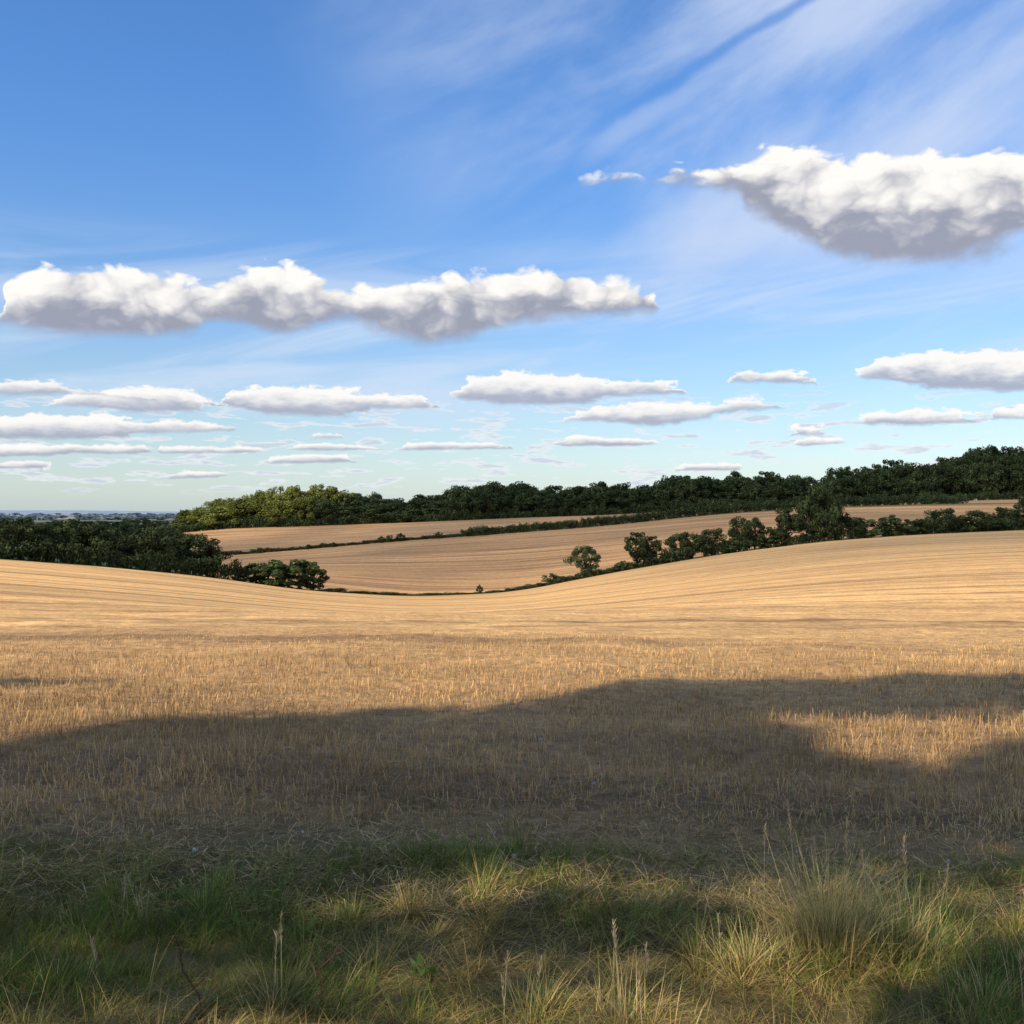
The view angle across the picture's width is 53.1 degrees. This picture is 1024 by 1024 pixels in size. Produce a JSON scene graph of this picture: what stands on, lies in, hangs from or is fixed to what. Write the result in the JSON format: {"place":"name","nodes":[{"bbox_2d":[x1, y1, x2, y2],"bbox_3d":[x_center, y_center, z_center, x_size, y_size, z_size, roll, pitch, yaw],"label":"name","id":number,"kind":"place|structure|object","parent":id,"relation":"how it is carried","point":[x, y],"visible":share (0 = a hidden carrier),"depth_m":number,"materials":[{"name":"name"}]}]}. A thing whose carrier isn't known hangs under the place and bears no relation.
{"place":"outdoors","nodes":[
{"label":"outdoors","id":0,"kind":"place"},
{"bbox_2d":[0,499,1023,1023],"bbox_3d":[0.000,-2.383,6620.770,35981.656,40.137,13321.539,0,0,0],"label":"field ground","id":1,"kind":"structure","parent":0,"point":[880,587],"depth_m":8.85,"materials":[{"name":"soil"}]},
{"bbox_2d":[0,518,20,543],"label":"oak tree","id":2,"kind":"object","parent":1,"relation":"on","point":[13,532],"visible":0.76,"depth_m":154.74,"materials":[{"name":"green plant"}]},
{"bbox_2d":[0,988,42,1004],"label":"dock plant","id":3,"kind":"object","parent":1,"relation":"on","point":[2,992],"visible":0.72,"depth_m":3.21,"materials":[{"name":"green plant"}]},
{"bbox_2d":[2,517,43,556],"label":"oak tree","id":4,"kind":"object","parent":1,"relation":"on","point":[29,533],"visible":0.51,"depth_m":158.65,"materials":[{"name":"green plant"}]},
{"bbox_2d":[29,522,70,559],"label":"oak tree","id":5,"kind":"object","parent":1,"relation":"on","point":[49,531],"visible":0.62,"depth_m":162.05,"materials":[{"name":"green plant"}]},
{"bbox_2d":[0,934,130,1023],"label":"green grass tuft","id":6,"kind":"object","parent":1,"relation":"on","point":[39,974],"visible":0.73,"depth_m":3.37,"materials":[{"name":"green plant"}]},
{"bbox_2d":[50,518,91,549],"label":"oak tree","id":7,"kind":"object","parent":1,"relation":"on","point":[70,522],"visible":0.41,"depth_m":166.11,"materials":[{"name":"green plant"}]},
{"bbox_2d":[0,513,175,519],"bbox_3d":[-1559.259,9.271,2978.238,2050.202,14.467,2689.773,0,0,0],"label":"distant trees","id":8,"kind":"object","parent":1,"relation":"on","point":[88,516],"visible":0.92,"depth_m":1706.95,"materials":[{"name":"blue plant"}]},
{"bbox_2d":[73,522,119,564],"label":"oak tree","id":9,"kind":"object","parent":1,"relation":"on","point":[100,530],"visible":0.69,"depth_m":166.73,"materials":[{"name":"green plant"}]},
{"bbox_2d":[0,519,193,551],"bbox_3d":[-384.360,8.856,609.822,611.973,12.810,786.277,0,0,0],"label":"valley woodland","id":10,"kind":"object","parent":1,"relation":"on","point":[125,527],"visible":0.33,"depth_m":352.54,"materials":[{"name":"green plant"}]},
{"bbox_2d":[0,534,244,579],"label":"hedgerow","id":11,"kind":"object","parent":1,"relation":"on","point":[48,551],"visible":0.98,"depth_m":163.68,"materials":[{"name":"green plant"}]},
{"bbox_2d":[102,533,147,567],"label":"oak tree","id":12,"kind":"object","parent":1,"relation":"on","point":[123,539],"visible":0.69,"depth_m":169.22,"materials":[{"name":"green plant"}]},
{"bbox_2d":[106,866,174,925],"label":"dry grass tuft","id":13,"kind":"object","parent":1,"relation":"on","point":[149,892],"visible":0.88,"depth_m":3.94,"materials":[{"name":"plant"}]},
{"bbox_2d":[122,526,174,564],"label":"oak tree","id":14,"kind":"object","parent":1,"relation":"on","point":[152,537],"visible":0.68,"depth_m":171.24,"materials":[{"name":"green plant"}]},
{"bbox_2d":[145,536,185,561],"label":"oak tree","id":15,"kind":"object","parent":1,"relation":"on","point":[178,544],"visible":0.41,"depth_m":176.44,"materials":[{"name":"green plant"}]},
{"bbox_2d":[169,538,204,572],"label":"oak tree","id":16,"kind":"object","parent":1,"relation":"on","point":[187,547],"visible":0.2,"depth_m":179.32,"materials":[{"name":"green plant"}]},
{"bbox_2d":[171,933,204,1021],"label":"dock stem","id":17,"kind":"object","parent":1,"relation":"on","point":[180,959],"visible":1,"depth_m":3.17,"materials":[{"name":"plant"}]},
{"bbox_2d":[172,533,232,573],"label":"oak tree","id":18,"kind":"object","parent":1,"relation":"on","point":[201,537],"visible":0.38,"depth_m":180.41,"materials":[{"name":"green plant"}]},
{"bbox_2d":[149,867,259,927],"bbox_3d":[-1.210,1.514,4.042,0.568,0.190,0.424,0,0,30],"label":"green grass tuft","id":19,"kind":"object","parent":1,"relation":"on","point":[204,898],"visible":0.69,"depth_m":4.05,"materials":[{"name":"green plant"}]},
{"bbox_2d":[191,539,225,576],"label":"oak tree","id":20,"kind":"object","parent":1,"relation":"on","point":[209,548],"visible":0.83,"depth_m":179.20,"materials":[{"name":"green plant"}]},
{"bbox_2d":[233,569,255,581],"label":"hawthorn bush","id":21,"kind":"object","parent":1,"relation":"on","point":[244,575],"visible":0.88,"depth_m":184.13,"materials":[{"name":"green plant"}]},
{"bbox_2d":[230,563,274,583],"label":"hawthorn bush","id":22,"kind":"object","parent":1,"relation":"on","point":[252,567],"visible":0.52,"depth_m":186.47,"materials":[{"name":"green plant"}]},
{"bbox_2d":[247,564,284,584],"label":"hawthorn bush","id":23,"kind":"object","parent":1,"relation":"on","point":[277,573],"visible":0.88,"depth_m":185.27,"materials":[{"name":"green plant"}]},
{"bbox_2d":[228,912,322,1017],"bbox_3d":[-0.761,1.434,3.297,0.308,0.337,0.335,0,0,-15],"label":"dry grass tuft","id":24,"kind":"object","parent":1,"relation":"on","point":[281,970],"visible":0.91,"depth_m":3.28,"materials":[{"name":"green plant"}]},
{"bbox_2d":[256,559,302,586],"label":"hawthorn bush","id":25,"kind":"object","parent":1,"relation":"on","point":[277,564],"visible":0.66,"depth_m":187.32,"materials":[{"name":"green plant"}]},
{"bbox_2d":[237,877,325,936],"bbox_3d":[-0.914,1.536,4.048,0.371,0.154,0.358,0,0,-18],"label":"green grass tuft","id":26,"kind":"object","parent":1,"relation":"on","point":[280,909],"visible":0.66,"depth_m":4.06,"materials":[{"name":"green plant"}]},
{"bbox_2d":[273,563,309,587],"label":"hawthorn bush","id":27,"kind":"object","parent":1,"relation":"on","point":[291,577],"visible":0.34,"depth_m":190.19,"materials":[{"name":"green plant"}]},
{"bbox_2d":[282,559,318,588],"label":"hawthorn bush","id":28,"kind":"object","parent":1,"relation":"on","point":[300,580],"visible":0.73,"depth_m":191.39,"materials":[{"name":"green plant"}]},
{"bbox_2d":[287,916,315,941],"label":"dock plant","id":29,"kind":"object","parent":1,"relation":"on","point":[306,931],"visible":0.67,"depth_m":3.85,"materials":[{"name":"green plant"}]},
{"bbox_2d":[302,561,329,589],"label":"hawthorn bush","id":30,"kind":"object","parent":1,"relation":"on","point":[319,581],"visible":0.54,"depth_m":194.81,"materials":[{"name":"green plant"}]},
{"bbox_2d":[318,945,343,1011],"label":"dock stem","id":31,"kind":"object","parent":1,"relation":"on","point":[329,970],"visible":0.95,"depth_m":3.27,"materials":[{"name":"plant"}]},
{"bbox_2d":[218,533,467,554],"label":"hedgerow","id":32,"kind":"object","parent":1,"relation":"on","point":[266,549],"visible":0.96,"depth_m":372.91,"materials":[{"name":"green plant"}]},
{"bbox_2d":[306,880,406,939],"bbox_3d":[-0.621,1.531,3.984,0.413,0.176,0.400,0,0,0],"label":"green grass tuft","id":33,"kind":"object","parent":1,"relation":"on","point":[346,911],"visible":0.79,"depth_m":4.00,"materials":[{"name":"green plant"}]},
{"bbox_2d":[377,536,385,542],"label":"hawthorn bush","id":34,"kind":"object","parent":1,"relation":"on","point":[380,539],"visible":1,"depth_m":368.89,"materials":[{"name":"green plant"}]},
{"bbox_2d":[386,535,392,541],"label":"hawthorn bush","id":35,"kind":"object","parent":1,"relation":"on","point":[387,538],"visible":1,"depth_m":368.17,"materials":[{"name":"green plant"}]},
{"bbox_2d":[396,533,405,540],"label":"hawthorn bush","id":36,"kind":"object","parent":1,"relation":"on","point":[400,535],"visible":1,"depth_m":367.36,"materials":[{"name":"green plant"}]},
{"bbox_2d":[386,838,441,866],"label":"green grass tuft","id":37,"kind":"object","parent":1,"relation":"on","point":[410,851],"visible":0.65,"depth_m":4.64,"materials":[{"name":"green plant"}]},
{"bbox_2d":[410,952,440,977],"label":"dock plant","id":38,"kind":"object","parent":1,"relation":"on","point":[420,960],"visible":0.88,"depth_m":3.51,"materials":[{"name":"green plant"}]},
{"bbox_2d":[311,582,561,595],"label":"field edge scrub","id":39,"kind":"object","parent":1,"relation":"on","point":[528,586],"visible":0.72,"depth_m":208.15,"materials":[{"name":"green plant"}]},
{"bbox_2d":[434,531,442,537],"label":"hawthorn bush","id":40,"kind":"object","parent":1,"relation":"on","point":[437,533],"visible":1,"depth_m":365.23,"materials":[{"name":"green plant"}]},
{"bbox_2d":[464,528,476,535],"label":"hawthorn bush","id":41,"kind":"object","parent":1,"relation":"on","point":[470,532],"visible":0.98,"depth_m":363.30,"materials":[{"name":"green plant"}]},
{"bbox_2d":[476,584,483,592],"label":"hawthorn bush","id":42,"kind":"object","parent":1,"relation":"on","point":[479,587],"visible":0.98,"depth_m":211.93,"materials":[{"name":"green plant"}]},
{"bbox_2d":[480,527,491,534],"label":"hawthorn bush","id":43,"kind":"object","parent":1,"relation":"on","point":[484,528],"visible":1,"depth_m":363.01,"materials":[{"name":"green plant"}]},
{"bbox_2d":[0,786,1023,1023],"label":"meadow grass","id":44,"kind":"structure","parent":1,"relation":"on","point":[105,915],"depth_m":3.72,"materials":[{"name":"green plant"}]},
{"bbox_2d":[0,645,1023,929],"bbox_3d":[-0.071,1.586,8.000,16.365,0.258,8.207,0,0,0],"label":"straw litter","id":45,"kind":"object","parent":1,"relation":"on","point":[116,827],"visible":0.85,"depth_m":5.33,"materials":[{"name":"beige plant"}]},
{"bbox_2d":[0,625,1023,880],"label":"crop stubble","id":46,"kind":"object","parent":1,"relation":"on","point":[322,759],"visible":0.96,"depth_m":7.15,"materials":[{"name":"beige plant"}]},
{"bbox_2d":[462,950,591,1023],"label":"dry grass tuft","id":47,"kind":"object","parent":1,"relation":"on","point":[514,1006],"visible":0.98,"depth_m":3.23,"materials":[{"name":"plant"}]},
{"bbox_2d":[52,720,1013,896],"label":"flint stones","id":48,"kind":"object","parent":1,"relation":"on","point":[501,816],"visible":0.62,"depth_m":5.33,"materials":[{"name":"stone"}]},
{"bbox_2d":[466,965,610,1023],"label":"green grass tuft","id":49,"kind":"object","parent":1,"relation":"on","point":[545,998],"visible":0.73,"depth_m":3.30,"materials":[{"name":"green plant"}]},
{"bbox_2d":[541,573,562,581],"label":"hawthorn bush","id":50,"kind":"object","parent":1,"relation":"on","point":[552,575],"visible":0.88,"depth_m":219.04,"materials":[{"name":"green plant"}]},
{"bbox_2d":[542,852,571,864],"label":"dock plant","id":51,"kind":"object","parent":1,"relation":"on","point":[565,856],"visible":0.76,"depth_m":4.49,"materials":[{"name":"green plant"}]},
{"bbox_2d":[563,545,600,574],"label":"oak tree","id":52,"kind":"object","parent":1,"relation":"on","point":[586,551],"visible":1,"depth_m":222.28,"materials":[{"name":"green plant"}]},
{"bbox_2d":[170,444,1023,531],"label":"skyline woodland","id":53,"kind":"object","parent":1,"relation":"on","point":[988,472],"visible":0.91,"depth_m":480.52,"materials":[{"name":"green plant"}]},
{"bbox_2d":[528,921,707,1023],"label":"dry grass tuft","id":54,"kind":"object","parent":1,"relation":"on","point":[614,935],"visible":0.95,"depth_m":3.22,"materials":[{"name":"beige plant"}]},
{"bbox_2d":[546,554,690,582],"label":"hedgerow","id":55,"kind":"object","parent":1,"relation":"on","point":[652,561],"visible":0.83,"depth_m":223.79,"materials":[{"name":"green plant"}]},
{"bbox_2d":[611,565,625,571],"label":"hawthorn bush","id":56,"kind":"object","parent":1,"relation":"on","point":[618,566],"visible":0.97,"depth_m":223.06,"materials":[{"name":"green plant"}]},
{"bbox_2d":[624,531,653,563],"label":"oak tree","id":57,"kind":"object","parent":1,"relation":"on","point":[640,542],"visible":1,"depth_m":225.29,"materials":[{"name":"green plant"}]},
{"bbox_2d":[596,883,697,933],"bbox_3d":[0.490,1.520,3.956,0.453,0.159,0.336,0,0,-7],"label":"green grass tuft","id":58,"kind":"object","parent":1,"relation":"on","point":[643,913],"visible":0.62,"depth_m":3.95,"materials":[{"name":"green plant"}]},
{"bbox_2d":[642,536,661,563],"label":"oak tree","id":59,"kind":"object","parent":1,"relation":"on","point":[656,544],"visible":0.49,"depth_m":229.52,"materials":[{"name":"green plant"}]},
{"bbox_2d":[662,533,686,555],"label":"oak tree","id":60,"kind":"object","parent":1,"relation":"on","point":[670,542],"visible":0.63,"depth_m":230.73,"materials":[{"name":"green plant"}]},
{"bbox_2d":[678,532,711,558],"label":"oak tree","id":61,"kind":"object","parent":1,"relation":"on","point":[696,537],"visible":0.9,"depth_m":229.85,"materials":[{"name":"green plant"}]},
{"bbox_2d":[701,528,726,553],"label":"oak tree","id":62,"kind":"object","parent":1,"relation":"on","point":[717,534],"visible":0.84,"depth_m":232.68,"materials":[{"name":"green plant"}]},
{"bbox_2d":[460,493,968,535],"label":"hedgerow","id":63,"kind":"object","parent":1,"relation":"on","point":[690,511],"visible":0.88,"depth_m":370.26,"materials":[{"name":"green plant"}]},
{"bbox_2d":[717,540,742,551],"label":"hawthorn bush","id":64,"kind":"object","parent":1,"relation":"on","point":[731,548],"visible":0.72,"depth_m":233.00,"materials":[{"name":"green plant"}]},
{"bbox_2d":[727,516,752,541],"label":"oak tree","id":65,"kind":"object","parent":1,"relation":"on","point":[735,532],"visible":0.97,"depth_m":236.08,"materials":[{"name":"green plant"}]},
{"bbox_2d":[653,907,827,1000],"bbox_3d":[0.823,1.486,3.488,0.650,0.255,0.562,0,0,0],"label":"dry grass tuft","id":66,"kind":"object","parent":1,"relation":"on","point":[749,956],"visible":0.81,"depth_m":3.50,"materials":[{"name":"plant"}]},
{"bbox_2d":[743,517,765,548],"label":"oak tree","id":67,"kind":"object","parent":1,"relation":"on","point":[756,523],"visible":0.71,"depth_m":238.10,"materials":[{"name":"green plant"}]},
{"bbox_2d":[753,527,784,547],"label":"hawthorn bush","id":68,"kind":"object","parent":1,"relation":"on","point":[775,534],"visible":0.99,"depth_m":236.14,"materials":[{"name":"green plant"}]},
{"bbox_2d":[768,508,806,539],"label":"oak tree","id":69,"kind":"object","parent":1,"relation":"on","point":[786,525],"visible":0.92,"depth_m":239.55,"materials":[{"name":"green plant"}]},
{"bbox_2d":[782,952,821,1019],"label":"dock stem","id":70,"kind":"object","parent":1,"relation":"on","point":[800,986],"visible":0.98,"depth_m":3.20,"materials":[{"name":"plant"}]},
{"bbox_2d":[795,494,822,541],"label":"oak tree","id":71,"kind":"object","parent":1,"relation":"on","point":[802,511],"visible":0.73,"depth_m":243.02,"materials":[{"name":"green plant"}]},
{"bbox_2d":[806,484,840,540],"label":"oak tree","id":72,"kind":"object","parent":1,"relation":"on","point":[821,497],"visible":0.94,"depth_m":242.06,"materials":[{"name":"green plant"}]},
{"bbox_2d":[706,799,950,997],"bbox_3d":[1.132,1.327,3.604,0.926,0.613,0.836,0,0,0],"label":"dry grass tuft","id":73,"kind":"object","parent":1,"relation":"on","point":[819,926],"visible":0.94,"depth_m":3.60,"materials":[{"name":"plant"}]},
{"bbox_2d":[823,505,852,539],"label":"oak tree","id":74,"kind":"object","parent":1,"relation":"on","point":[841,527],"visible":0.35,"depth_m":246.72,"materials":[{"name":"green plant"}]},
{"bbox_2d":[658,515,1023,561],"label":"hedgerow","id":75,"kind":"object","parent":1,"relation":"on","point":[745,545],"visible":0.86,"depth_m":243.45,"materials":[{"name":"green plant"}]},
{"bbox_2d":[836,517,867,537],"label":"bush","id":76,"kind":"object","parent":1,"relation":"on","point":[859,528],"visible":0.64,"depth_m":247.78,"materials":[{"name":"green plant"}]},
{"bbox_2d":[846,519,882,537],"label":"hawthorn bush","id":77,"kind":"object","parent":1,"relation":"on","point":[871,522],"visible":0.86,"depth_m":248.83,"materials":[{"name":"green plant"}]},
{"bbox_2d":[873,514,908,534],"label":"hawthorn bush","id":78,"kind":"object","parent":1,"relation":"on","point":[895,522],"visible":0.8,"depth_m":253.05,"materials":[{"name":"green plant"}]},
{"bbox_2d":[784,844,1017,997],"bbox_3d":[1.421,1.446,3.683,0.950,0.532,0.768,0,0,0],"label":"dry grass tuft","id":79,"kind":"object","parent":1,"relation":"on","point":[889,928],"visible":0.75,"depth_m":3.68,"materials":[{"name":"green plant"}]},
{"bbox_2d":[903,519,932,534],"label":"hawthorn bush","id":80,"kind":"object","parent":1,"relation":"on","point":[917,521],"visible":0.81,"depth_m":256.10,"materials":[{"name":"green plant"}]},
{"bbox_2d":[841,943,1023,1023],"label":"grass tuft","id":81,"kind":"object","parent":1,"relation":"on","point":[981,991],"visible":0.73,"depth_m":3.27,"materials":[{"name":"green plant"}]},
{"bbox_2d":[923,508,958,530],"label":"bush","id":82,"kind":"object","parent":1,"relation":"on","point":[946,519],"visible":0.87,"depth_m":260.27,"materials":[{"name":"green plant"}]},
{"bbox_2d":[953,515,976,531],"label":"hawthorn bush","id":83,"kind":"object","parent":1,"relation":"on","point":[964,517],"visible":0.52,"depth_m":264.88,"materials":[{"name":"green plant"}]},
{"bbox_2d":[965,510,997,531],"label":"bush","id":84,"kind":"object","parent":1,"relation":"on","point":[976,514],"visible":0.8,"depth_m":267.40,"materials":[{"name":"green plant"}]},
{"bbox_2d":[941,933,1023,1003],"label":"green grass tuft","id":85,"kind":"object","parent":1,"relation":"on","point":[1006,962],"visible":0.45,"depth_m":3.48,"materials":[{"name":"green plant"}]},
{"bbox_2d":[986,515,1010,530],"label":"hawthorn bush","id":86,"kind":"object","parent":1,"relation":"on","point":[999,520],"visible":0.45,"depth_m":271.28,"materials":[{"name":"green plant"}]},
{"bbox_2d":[991,507,1023,522],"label":"oak tree","id":87,"kind":"object","parent":1,"relation":"on","point":[1001,512],"visible":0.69,"depth_m":276.89,"materials":[{"name":"green plant"}]},
{"bbox_2d":[993,944,1021,962],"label":"dock plant","id":88,"kind":"object","parent":1,"relation":"on","point":[1005,954],"visible":0.41,"depth_m":3.60,"materials":[{"name":"green plant"}]},
{"bbox_2d":[1013,496,1023,518],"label":"oak tree","id":89,"kind":"object","parent":1,"relation":"on","point":[1019,504],"visible":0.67,"depth_m":278.81,"materials":[{"name":"green plant"}]},
{"bbox_2d":[0,0,1023,511],"label":"sky","id":90,"kind":"structure","parent":0,"point":[404,249],"materials":[{"name":"blue"}]}
]}

